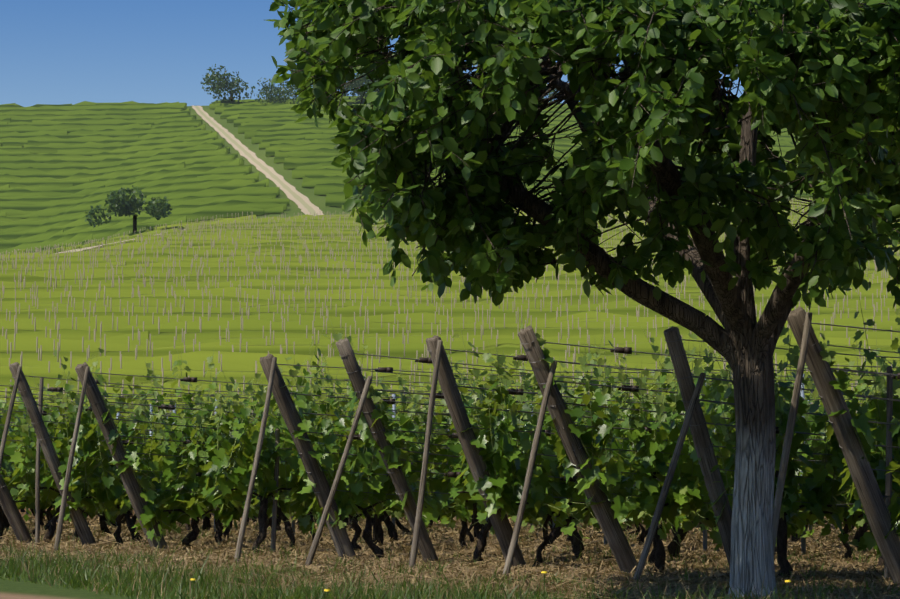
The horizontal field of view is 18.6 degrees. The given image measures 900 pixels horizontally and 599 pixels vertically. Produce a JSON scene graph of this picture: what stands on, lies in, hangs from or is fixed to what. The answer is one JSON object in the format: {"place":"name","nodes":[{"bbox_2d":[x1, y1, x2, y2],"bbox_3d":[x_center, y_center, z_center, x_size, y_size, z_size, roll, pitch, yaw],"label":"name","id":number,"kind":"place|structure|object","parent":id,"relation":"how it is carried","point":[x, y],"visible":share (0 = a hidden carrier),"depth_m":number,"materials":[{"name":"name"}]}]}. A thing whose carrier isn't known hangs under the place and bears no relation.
{"place":"outdoors","nodes":[
{"label":"outdoors","id":0,"kind":"place"},
{"bbox_2d":[55,215,315,253],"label":"foot path","id":1,"kind":"structure","parent":0,"point":[93,246],"depth_m":339.61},
{"bbox_2d":[192,105,323,215],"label":"hill path","id":2,"kind":"structure","parent":0,"point":[302,202],"depth_m":520.72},
{"bbox_2d":[0,0,743,106],"label":"sky","id":3,"kind":"structure","parent":0,"point":[53,52],"materials":[{"name":"blue"}]},
{"bbox_2d":[0,106,825,598],"bbox_3d":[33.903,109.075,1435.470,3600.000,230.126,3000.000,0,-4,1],"label":"ground","id":4,"kind":"structure","parent":0,"point":[18,590],"depth_m":449.08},
{"bbox_2d":[35,378,43,542],"bbox_3d":[-4.478,1.903,29.939,0.065,2.122,0.062,3,-4,-34],"label":"vine stake","id":5,"kind":"object","parent":4,"relation":"on","point":[37,504],"visible":0.77,"depth_m":29.92,"materials":[{"name":"brown wood"}]},
{"bbox_2d":[85,185,171,232],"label":"tree","id":6,"kind":"object","parent":4,"relation":"on","point":[125,205],"visible":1,"depth_m":414.92,"materials":[{"name":"green plant"}]},
{"bbox_2d":[0,408,415,525],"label":"trellis","id":7,"kind":"object","parent":4,"relation":"on","point":[118,414],"depth_m":39.57,"materials":[{"name":"grey metal"}]},
{"bbox_2d":[201,64,255,102],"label":"hilltop tree","id":8,"kind":"object","parent":4,"relation":"on","point":[217,83],"visible":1,"depth_m":687.28,"materials":[{"name":"green plant"}]},
{"bbox_2d":[14,404,449,521],"bbox_3d":[2.773,2.798,42.787,24.000,2.100,0.077,2,-4,-34],"label":"trellis","id":9,"kind":"object","parent":4,"relation":"on","point":[151,410],"depth_m":38.07,"materials":[{"name":"grey metal"}]},
{"bbox_2d":[0,401,534,477],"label":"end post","id":10,"kind":"object","parent":4,"relation":"on","point":[145,415],"depth_m":36.54,"materials":[{"name":"brown wood"}]},
{"bbox_2d":[270,428,279,552],"bbox_3d":[-1.706,2.003,26.756,0.065,1.524,0.058,4,-4,-34],"label":"vine stake","id":11,"kind":"object","parent":4,"relation":"on","point":[275,501],"visible":0.56,"depth_m":26.73,"materials":[{"name":"brown wood"}]},
{"bbox_2d":[0,391,660,535],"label":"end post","id":12,"kind":"object","parent":4,"relation":"on","point":[293,525],"visible":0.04,"depth_m":32.80,"materials":[{"name":"brown wood"}]},
{"bbox_2d":[0,385,714,543],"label":"vine trellis","id":13,"kind":"object","parent":4,"relation":"on","point":[14,517],"visible":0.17,"depth_m":30.17,"materials":[{"name":"brown wood"}]},
{"bbox_2d":[353,73,377,99],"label":"hilltop tree","id":14,"kind":"object","parent":4,"relation":"on","point":[364,84],"visible":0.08,"depth_m":676.81,"materials":[{"name":"green plant"}]},
{"bbox_2d":[0,95,821,254],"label":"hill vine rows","id":15,"kind":"object","parent":4,"relation":"on","point":[65,168],"visible":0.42,"depth_m":556.27,"materials":[{"name":"green plant"}]},
{"bbox_2d":[254,82,283,104],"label":"ridge tree","id":16,"kind":"object","parent":15,"relation":"on","point":[268,99],"visible":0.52,"depth_m":680.40,"materials":[{"name":"green plant"}]},
{"bbox_2d":[257,78,295,101],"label":"ridge tree","id":17,"kind":"object","parent":15,"relation":"on","point":[266,90],"visible":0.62,"depth_m":678.39,"materials":[{"name":"green plant"}]},
{"bbox_2d":[272,83,311,103],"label":"ridge tree","id":18,"kind":"object","parent":15,"relation":"on","point":[284,99],"visible":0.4,"depth_m":674.89,"materials":[{"name":"green plant"}]},
{"bbox_2d":[339,68,368,99],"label":"ridge tree","id":19,"kind":"object","parent":15,"relation":"on","point":[357,82],"visible":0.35,"depth_m":668.46,"materials":[{"name":"green plant"}]},
{"bbox_2d":[336,79,378,101],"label":"ridge tree","id":20,"kind":"object","parent":15,"relation":"on","point":[352,84],"visible":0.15,"depth_m":670.53,"materials":[{"name":"green plant"}]},
{"bbox_2d":[542,83,569,103],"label":"ridge tree","id":21,"kind":"object","parent":15,"relation":"on","point":[550,94],"visible":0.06,"depth_m":693.51,"materials":[{"name":"green plant"}]},
{"bbox_2d":[1,397,856,531],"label":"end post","id":22,"kind":"object","parent":4,"relation":"on","point":[214,422],"depth_m":35.03,"materials":[{"name":"brown wood"}]},
{"bbox_2d":[0,362,861,545],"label":"vine trellis","id":23,"kind":"object","parent":4,"relation":"on","point":[81,526],"visible":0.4,"depth_m":28.73,"materials":[{"name":"brown wood"}]},
{"bbox_2d":[0,354,883,526],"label":"vine leaves","id":24,"kind":"object","parent":4,"relation":"on","point":[6,466],"visible":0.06,"depth_m":33.38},
{"bbox_2d":[54,362,844,549],"bbox_3d":[2.821,2.028,31.733,16.479,2.255,0.266,3,-4,-35],"label":"vine trellis","id":25,"kind":"object","parent":4,"relation":"on","point":[90,389],"visible":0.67,"depth_m":27.42,"materials":[{"name":"brown wood"}]},
{"bbox_2d":[0,197,899,427],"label":"field vine rows","id":26,"kind":"object","parent":4,"relation":"on","point":[238,297],"visible":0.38,"depth_m":173.43,"materials":[{"name":"green plant"}]},
{"bbox_2d":[0,521,899,598],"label":"verge grass","id":27,"kind":"structure","parent":4,"relation":"on","point":[136,582],"depth_m":18.93,"materials":[{"name":"green plant"}]},
{"bbox_2d":[0,298,899,577],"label":"vine","id":28,"kind":"object","parent":4,"relation":"on","point":[678,507],"depth_m":24.65,"materials":[{"name":"green plant"}]},
{"bbox_2d":[0,513,899,598],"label":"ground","id":29,"kind":"structure","parent":4,"relation":"on","point":[691,544],"depth_m":24.23,"materials":[{"name":"brown soil"}]},
{"bbox_2d":[7,522,899,598],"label":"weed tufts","id":30,"kind":"object","parent":4,"relation":"on","point":[686,576],"visible":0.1,"depth_m":21.40,"materials":[{"name":"green plant"}]},
{"bbox_2d":[234,353,858,562],"bbox_3d":[3.195,1.790,27.645,12.504,2.219,0.189,2,-4,-34],"label":"vine trellis","id":31,"kind":"object","parent":4,"relation":"on","point":[292,420],"visible":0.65,"depth_m":24.55,"materials":[{"name":"brown wood"}]},
{"bbox_2d":[279,0,899,598],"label":"tree trunk and branches","id":32,"kind":"object","parent":4,"relation":"on","point":[741,340],"visible":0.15,"depth_m":17.17,"materials":[{"name":"brown plant"}]},
{"bbox_2d":[266,0,899,309],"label":"tree leaves","id":33,"kind":"object","parent":32,"relation":"on","point":[780,112],"visible":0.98,"depth_m":15.85,"materials":[{"name":"green plant"}]},
{"bbox_2d":[305,337,873,565],"bbox_3d":[3.894,1.678,26.513,12.641,2.300,0.242,3,-4,-35],"label":"vine trellis","id":34,"kind":"object","parent":4,"relation":"on","point":[366,405],"visible":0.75,"depth_m":23.37,"materials":[{"name":"brown wood"}]},
{"bbox_2d":[342,379,878,546],"bbox_3d":[3.898,2.034,30.587,12.000,2.100,0.077,2,-4,-34],"label":"trellis","id":35,"kind":"object","parent":4,"relation":"on","point":[606,542],"visible":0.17,"depth_m":27.84,"materials":[{"name":"grey metal"}]},
{"bbox_2d":[408,335,879,571],"bbox_3d":[3.861,1.598,25.034,10.374,2.276,0.194,2,-4,-35],"label":"vine trellis","id":36,"kind":"object","parent":4,"relation":"on","point":[443,374],"visible":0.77,"depth_m":22.42,"materials":[{"name":"brown wood"}]},
{"bbox_2d":[502,325,898,575],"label":"vine trellis","id":37,"kind":"object","parent":4,"relation":"on","point":[553,402],"visible":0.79,"depth_m":21.17,"materials":[{"name":"brown wood"}]},
{"bbox_2d":[631,326,899,585],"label":"vine trellis","id":38,"kind":"object","parent":4,"relation":"on","point":[695,421],"visible":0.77,"depth_m":20.09,"materials":[{"name":"brown wood"}]},
{"bbox_2d":[772,306,899,585],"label":"trellis","id":39,"kind":"object","parent":4,"relation":"on","point":[876,511],"visible":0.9,"depth_m":18.55,"materials":[{"name":"brown wood"}]},
{"bbox_2d":[884,366,892,577],"bbox_3d":[3.243,1.427,20.360,0.065,1.875,0.064,3,-4,-34],"label":"vine stake","id":40,"kind":"object","parent":4,"relation":"on","point":[888,476],"visible":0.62,"depth_m":20.36,"materials":[{"name":"brown wood"}]}
]}

